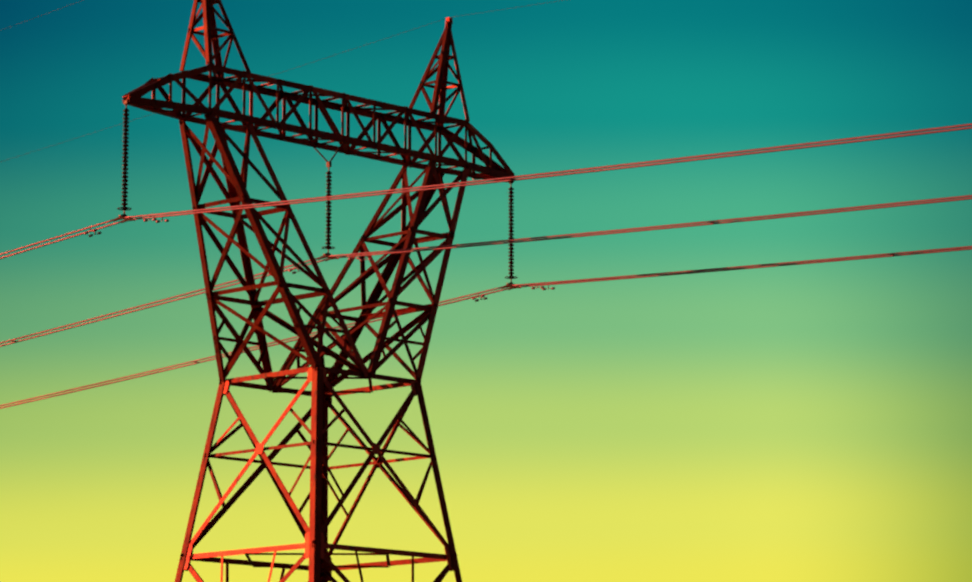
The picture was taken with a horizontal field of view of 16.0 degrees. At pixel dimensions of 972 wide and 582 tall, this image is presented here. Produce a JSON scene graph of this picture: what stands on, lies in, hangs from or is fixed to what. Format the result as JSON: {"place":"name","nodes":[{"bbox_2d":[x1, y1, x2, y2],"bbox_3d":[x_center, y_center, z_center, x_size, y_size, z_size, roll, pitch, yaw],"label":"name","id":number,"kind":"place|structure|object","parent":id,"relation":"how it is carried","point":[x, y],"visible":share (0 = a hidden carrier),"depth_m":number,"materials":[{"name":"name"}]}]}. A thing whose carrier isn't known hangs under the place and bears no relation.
{"place":"outdoors","nodes":[
{"label":"outdoors","id":0,"kind":"place"},
{"bbox_2d":[0,0,971,581],"label":"sky","id":1,"kind":"structure","parent":0,"point":[803,422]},
{"label":"ground surface","id":2,"kind":"structure","parent":0,"visible":0},
{"bbox_2d":[123,0,515,581],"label":"transmission tower","id":3,"kind":"structure","parent":2,"relation":"on","point":[321,566],"depth_m":149.96,"materials":[{"name":"metal"}]},
{"bbox_2d":[0,0,82,30],"bbox_3d":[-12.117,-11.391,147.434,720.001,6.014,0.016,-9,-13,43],"label":"earth wire","id":4,"kind":"object","parent":3,"relation":"attached to","point":[41,15],"visible":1,"depth_m":155.24,"materials":[{"name":"grey metal"}]},
{"bbox_2d":[113,100,134,222],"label":"insulator tip discs","id":5,"kind":"object","parent":3,"relation":"hanging from","point":[125,149],"visible":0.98,"depth_m":143.31,"materials":[{"name":"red ceramic"}]},
{"bbox_2d":[0,123,971,258],"bbox_3d":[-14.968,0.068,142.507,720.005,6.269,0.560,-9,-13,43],"label":"phase conductor","id":6,"kind":"object","parent":5,"relation":"hanging from","point":[153,216],"visible":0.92,"depth_m":127.63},
{"bbox_2d":[1,0,562,161],"bbox_3d":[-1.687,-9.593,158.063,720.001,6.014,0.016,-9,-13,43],"label":"earth wire","id":7,"kind":"object","parent":3,"relation":"attached to","point":[305,64],"visible":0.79,"depth_m":163.48,"materials":[{"name":"grey metal"}]},
{"bbox_2d":[314,141,344,260],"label":"insulator discs","id":8,"kind":"object","parent":3,"relation":"attached to","point":[328,213],"visible":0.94,"depth_m":151.49,"materials":[{"name":"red ceramic"}]},
{"bbox_2d":[0,195,971,346],"bbox_3d":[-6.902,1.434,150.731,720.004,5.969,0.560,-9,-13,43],"label":"phase conductor","id":9,"kind":"object","parent":8,"relation":"hanging from","point":[366,254],"visible":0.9,"depth_m":142.61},
{"bbox_2d":[501,181,520,289],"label":"insulator tip discs","id":10,"kind":"object","parent":3,"relation":"hanging from","point":[511,256],"visible":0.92,"depth_m":159.75,"materials":[{"name":"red ceramic"}]},
{"bbox_2d":[0,246,971,408],"bbox_3d":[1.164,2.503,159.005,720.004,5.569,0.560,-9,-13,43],"label":"phase conductor","id":11,"kind":"object","parent":10,"relation":"hanging from","point":[542,284],"visible":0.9,"depth_m":156.67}
]}

